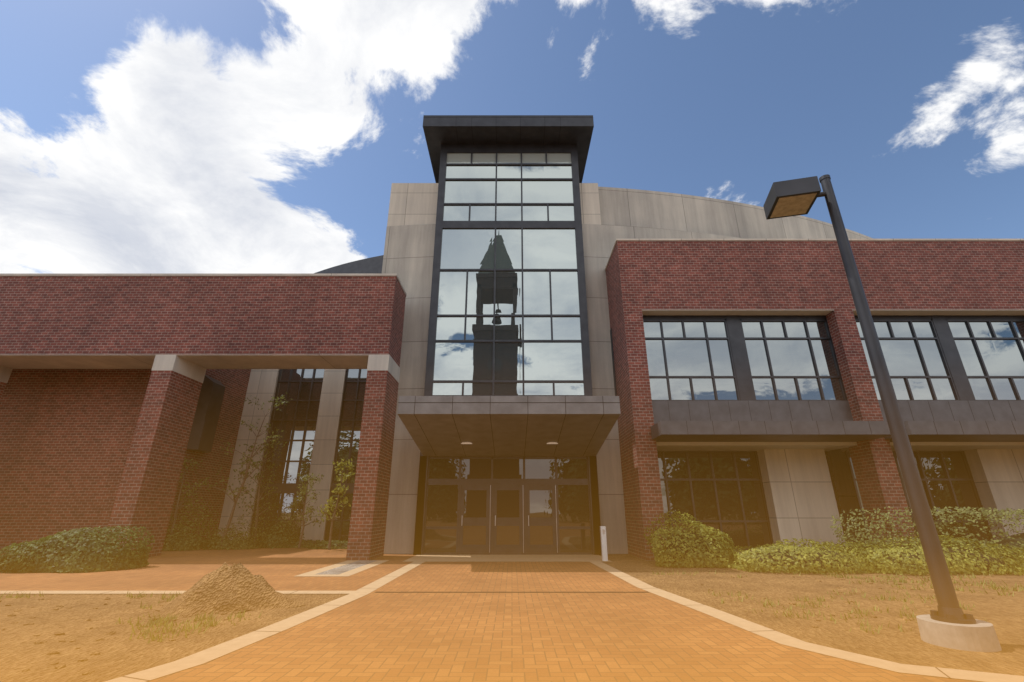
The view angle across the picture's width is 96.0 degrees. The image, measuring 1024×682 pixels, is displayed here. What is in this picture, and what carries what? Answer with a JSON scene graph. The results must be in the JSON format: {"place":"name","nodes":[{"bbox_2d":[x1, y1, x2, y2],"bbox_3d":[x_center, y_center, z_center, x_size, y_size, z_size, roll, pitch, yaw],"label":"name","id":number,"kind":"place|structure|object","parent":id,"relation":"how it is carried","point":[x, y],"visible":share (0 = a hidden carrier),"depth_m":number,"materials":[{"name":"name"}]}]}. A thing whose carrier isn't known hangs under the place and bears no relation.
{"place":"outdoors","nodes":[
{"label":"outdoors","id":0,"kind":"place"},
{"bbox_2d":[218,369,346,540],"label":"pilaster wall","id":1,"kind":"structure","parent":0,"point":[262,384],"depth_m":20.19,"materials":[{"name":"grey concrete"}]},
{"bbox_2d":[250,369,366,541],"bbox_3d":[-8.375,4.324,20.493,4.950,8.600,0.030,0,-20,0],"label":"window glass","id":2,"kind":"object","parent":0,"point":[345,426],"depth_m":20.46,"materials":[{"name":"clear glass"}]},
{"bbox_2d":[461,442,557,443],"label":"recessed lights","id":3,"kind":"object","parent":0,"point":[471,443],"visible":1,"depth_m":13.66},
{"bbox_2d":[0,551,1023,681],"bbox_3d":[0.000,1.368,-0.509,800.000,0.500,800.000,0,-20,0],"label":"ground","id":4,"kind":"structure","parent":0,"point":[121,654],"depth_m":5.55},
{"bbox_2d":[0,276,405,559],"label":"brick wall","id":5,"kind":"structure","parent":4,"relation":"on","point":[88,448],"depth_m":14.95,"materials":[{"name":"red brick"}]},
{"bbox_2d":[0,273,406,382],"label":"stone coping","id":6,"kind":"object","parent":5,"relation":"attached to","point":[194,367],"depth_m":15.06,"materials":[{"name":"grey stone"}]},
{"bbox_2d":[150,562,303,618],"bbox_3d":[-3.932,3.451,6.588,1.829,0.578,1.555,10,-22,-24],"label":"mulch mound","id":7,"kind":"object","parent":4,"relation":"on","point":[233,588],"visible":0.99,"depth_m":6.17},
{"bbox_2d":[186,369,365,540],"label":"window frames","id":8,"kind":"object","parent":4,"relation":"on","point":[205,421],"visible":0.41,"depth_m":19.52,"materials":[{"name":"black metal"}]},
{"bbox_2d":[0,548,982,681],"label":"paving brick","id":9,"kind":"object","parent":4,"relation":"on","point":[507,622],"visible":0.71,"depth_m":4.98,"materials":[{"name":"red brick"}]},
{"bbox_2d":[0,525,154,572],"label":"hedge shrub","id":10,"kind":"object","parent":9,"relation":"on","point":[74,550],"visible":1,"depth_m":10.20,"materials":[{"name":"green plant"}]},
{"bbox_2d":[166,455,208,550],"bbox_3d":[-11.875,5.532,15.990,1.594,3.210,1.830,-14,-25,33],"label":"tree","id":11,"kind":"object","parent":9,"relation":"on","point":[180,494],"visible":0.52,"depth_m":16.34,"materials":[{"name":"green plant"}]},
{"bbox_2d":[162,495,219,550],"bbox_3d":[-11.239,6.393,16.278,1.955,1.844,1.875,0,-20,0],"label":"court shrub","id":12,"kind":"object","parent":9,"relation":"on","point":[181,543],"visible":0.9,"depth_m":15.81,"materials":[{"name":"green plant"}]},
{"bbox_2d":[206,512,270,549],"bbox_3d":[-9.836,6.778,16.537,2.078,1.294,1.401,0,-20,0],"label":"court shrub","id":13,"kind":"object","parent":9,"relation":"on","point":[238,542],"visible":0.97,"depth_m":16.22,"materials":[{"name":"green plant"}]},
{"bbox_2d":[200,392,292,545],"bbox_3d":[-9.805,4.652,17.054,3.010,5.617,2.602,0,-20,0],"label":"tree","id":14,"kind":"object","parent":9,"relation":"on","point":[245,477],"visible":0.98,"depth_m":16.88,"materials":[{"name":"green plant"}]},
{"bbox_2d":[228,437,286,542],"bbox_3d":[-9.619,5.623,17.392,1.854,4.024,2.184,-11,-23,28],"label":"court tree","id":15,"kind":"object","parent":9,"relation":"on","point":[257,465],"visible":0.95,"depth_m":17.31,"materials":[{"name":"green plant"}]},
{"bbox_2d":[280,472,323,548],"bbox_3d":[-7.530,6.171,16.902,1.610,2.645,1.123,0,-20,0],"label":"court tree","id":16,"kind":"object","parent":9,"relation":"on","point":[296,502],"visible":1,"depth_m":16.86,"materials":[{"name":"green plant"}]},
{"bbox_2d":[308,542,347,548],"bbox_3d":[-5.923,7.366,16.639,2.685,0.284,1.242,0,-20,0],"label":"shrub","id":17,"kind":"object","parent":9,"relation":"on","point":[337,545],"visible":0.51,"depth_m":16.25,"materials":[{"name":"green plant"}]},
{"bbox_2d":[317,457,354,549],"bbox_3d":[-6.237,5.720,16.345,1.016,3.105,1.217,-12,-23,29],"label":"court tree","id":18,"kind":"object","parent":9,"relation":"on","point":[340,489],"visible":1,"depth_m":16.38,"materials":[{"name":"green plant"}]},
{"bbox_2d":[317,560,377,573],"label":"slab","id":19,"kind":"structure","parent":9,"relation":"on","point":[347,567],"depth_m":10.72,"materials":[{"name":"grey concrete"}]},
{"bbox_2d":[387,183,600,225],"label":"limestone wall","id":20,"kind":"structure","parent":4,"relation":"on","point":[413,204],"depth_m":18.94,"materials":[{"name":"beige stone"}]},
{"bbox_2d":[413,115,601,554],"bbox_3d":[-0.150,-0.343,18.959,6.860,16.280,6.700,0,-20,0],"label":"tower frame","id":21,"kind":"object","parent":4,"relation":"on","point":[575,132],"visible":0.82,"depth_m":18.33,"materials":[{"name":"black metal"}]},
{"bbox_2d":[432,165,583,394],"bbox_3d":[-0.125,-2.252,17.209,5.210,10.740,0.030,0,-20,0],"label":"tower window glass","id":22,"kind":"object","parent":21,"relation":"in","point":[474,248],"visible":0.64,"depth_m":17.09,"materials":[{"name":"glass"}]},
{"bbox_2d":[456,117,560,143],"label":"roof soffit seams","id":23,"kind":"object","parent":21,"relation":"attached to","point":[520,130],"visible":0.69,"depth_m":18.67,"materials":[{"name":"black metal"}]},
{"bbox_2d":[447,153,570,162],"bbox_3d":[-0.125,-7.581,19.191,5.210,0.630,0.030,0,-20,0],"label":"window pane","id":24,"kind":"structure","parent":21,"relation":"in","point":[508,157],"depth_m":19.18,"materials":[{"name":"glass"}]},
{"bbox_2d":[0,572,1018,674],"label":"grass tufts","id":25,"kind":"object","parent":4,"relation":"on","point":[111,633],"visible":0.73,"depth_m":5.45,"materials":[{"name":"green plant"}]},
{"bbox_2d":[0,571,1023,643],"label":"grass tufts","id":26,"kind":"object","parent":4,"relation":"on","point":[210,617],"visible":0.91,"depth_m":6.14,"materials":[{"name":"green plant"}]},
{"bbox_2d":[0,555,1023,681],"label":"concrete paving band","id":27,"kind":"object","parent":4,"relation":"on","point":[207,655],"visible":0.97,"depth_m":5.52,"materials":[{"name":"beige concrete"}]},
{"bbox_2d":[5,588,949,680],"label":"paving band joints","id":28,"kind":"object","parent":27,"relation":"on","point":[295,591],"visible":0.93,"depth_m":3.73,"materials":[{"name":"brown"}]},
{"bbox_2d":[600,526,607,560],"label":"bollard","id":29,"kind":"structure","parent":27,"relation":"on","point":[603,543],"depth_m":12.32,"materials":[{"name":"white metal"}]},
{"bbox_2d":[382,187,872,553],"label":"concrete wall","id":30,"kind":"structure","parent":4,"relation":"on","point":[625,213],"depth_m":17.48,"materials":[{"name":"grey concrete"}]},
{"bbox_2d":[316,255,383,272],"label":"curved roof","id":31,"kind":"structure","parent":30,"relation":"on","point":[371,265],"depth_m":34.19,"materials":[{"name":"grey metal"}]},
{"bbox_2d":[413,456,601,554],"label":"entrance door frames","id":32,"kind":"structure","parent":30,"relation":"in","point":[524,486],"depth_m":14.40,"materials":[{"name":"black metal"}]},
{"bbox_2d":[424,459,591,552],"bbox_3d":[-0.125,5.152,14.541,5.170,2.900,0.010,0,-20,0],"label":"entrance door glass","id":33,"kind":"object","parent":32,"relation":"in","point":[442,502],"visible":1,"depth_m":14.54,"materials":[{"name":"clear glass"}]},
{"bbox_2d":[461,485,557,552],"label":"door handles","id":34,"kind":"object","parent":32,"relation":"attached to","point":[523,523],"visible":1,"depth_m":14.28,"materials":[{"name":"silver metal"}]},
{"bbox_2d":[397,396,620,455],"bbox_3d":[-0.075,2.557,13.303,5.590,1.060,3.820,0,-20,0],"label":"entrance canopy","id":35,"kind":"object","parent":30,"relation":"attached to","point":[473,422],"visible":1,"depth_m":12.23,"materials":[{"name":"grey metal"}]},
{"bbox_2d":[398,396,619,455],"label":"canopy panel joints","id":36,"kind":"object","parent":35,"relation":"attached to","point":[452,402],"visible":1,"depth_m":11.63,"materials":[{"name":"grey metal"}]},
{"bbox_2d":[643,510,737,567],"bbox_3d":[4.521,4.944,11.598,2.382,1.312,1.802,0,-20,0],"label":"round shrub","id":37,"kind":"object","parent":4,"relation":"on","point":[690,549],"visible":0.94,"depth_m":11.01,"materials":[{"name":"green plant"}]},
{"bbox_2d":[721,538,901,573],"bbox_3d":[6.726,4.927,10.660,4.053,0.662,2.457,0,-20,0],"label":"low shrub","id":38,"kind":"object","parent":4,"relation":"on","point":[790,557],"visible":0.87,"depth_m":9.99,"materials":[{"name":"green plant"}]},
{"bbox_2d":[605,239,1023,552],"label":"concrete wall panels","id":39,"kind":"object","parent":4,"relation":"on","point":[799,495],"depth_m":14.36,"materials":[{"name":"beige concrete"}]},
{"bbox_2d":[610,315,1023,549],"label":"window frames","id":40,"kind":"structure","parent":39,"relation":"attached to","point":[945,339],"depth_m":14.86,"materials":[{"name":"brown metal"}]},
{"bbox_2d":[643,322,1023,399],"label":"window glass","id":41,"kind":"object","parent":40,"relation":"in","point":[794,357],"visible":0.56,"depth_m":14.78,"materials":[{"name":"glass"}]},
{"bbox_2d":[657,451,990,547],"bbox_3d":[31.100,5.017,14.682,53.800,2.950,0.020,0,-20,0],"label":"wing glass","id":42,"kind":"object","parent":39,"relation":"on","point":[729,498],"visible":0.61,"depth_m":14.75,"materials":[{"name":"clear glass"}]},
{"bbox_2d":[651,401,1023,441],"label":"metal wing panels","id":43,"kind":"object","parent":39,"relation":"attached to","point":[673,426],"visible":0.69,"depth_m":13.61,"materials":[{"name":"grey metal"}]},
{"bbox_2d":[668,401,1015,433],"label":"panel joints","id":44,"kind":"object","parent":43,"relation":"attached to","point":[842,421],"visible":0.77,"depth_m":14.07,"materials":[{"name":"black metal"}]},
{"bbox_2d":[763,174,1001,651],"bbox_3d":[4.179,0.379,5.551,1.044,5.680,0.589,-5,-21,13],"label":"street lamp","id":45,"kind":"object","parent":4,"relation":"on","point":[949,623],"visible":0.97,"depth_m":5.13,"materials":[{"name":"brown metal"}]},
{"bbox_2d":[830,506,1023,565],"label":"hedge shrub","id":46,"kind":"object","parent":4,"relation":"on","point":[1016,540],"visible":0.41,"depth_m":10.99,"materials":[{"name":"green plant"}]},
{"bbox_2d":[836,534,1023,575],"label":"low shrub","id":47,"kind":"object","parent":4,"relation":"on","point":[960,560],"visible":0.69,"depth_m":9.79,"materials":[{"name":"green plant"}]},
{"bbox_2d":[984,549,1023,571],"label":"low shrub","id":48,"kind":"object","parent":4,"relation":"on","point":[995,554],"visible":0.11,"depth_m":10.35,"materials":[{"name":"green plant"}]},
{"bbox_2d":[0,0,1023,272],"label":"sky","id":49,"kind":"structure","parent":0,"point":[137,136],"materials":[{"name":"blue"}]},
{"bbox_2d":[606,241,1023,560],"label":"brick wall","id":50,"kind":"structure","parent":0,"point":[801,275],"depth_m":15.11,"materials":[{"name":"red brick"}]},
{"bbox_2d":[642,310,1023,451],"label":"wing soffit","id":51,"kind":"structure","parent":50,"relation":"attached to","point":[758,446],"depth_m":14.55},
{"label":"court soil","id":52,"kind":"structure","parent":0,"visible":0},
{"bbox_2d":[191,539,347,547],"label":"ground cover plants","id":53,"kind":"object","parent":52,"relation":"on","point":[305,543],"visible":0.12,"depth_m":16.99,"materials":[{"name":"green plant"}]},
{"bbox_2d":[249,513,304,548],"bbox_3d":[-8.769,7.057,17.206,1.874,1.238,1.568,0,-20,0],"label":"court shrub","id":54,"kind":"object","parent":52,"relation":"on","point":[279,540],"visible":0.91,"depth_m":16.84,"materials":[{"name":"green plant"}]}
]}

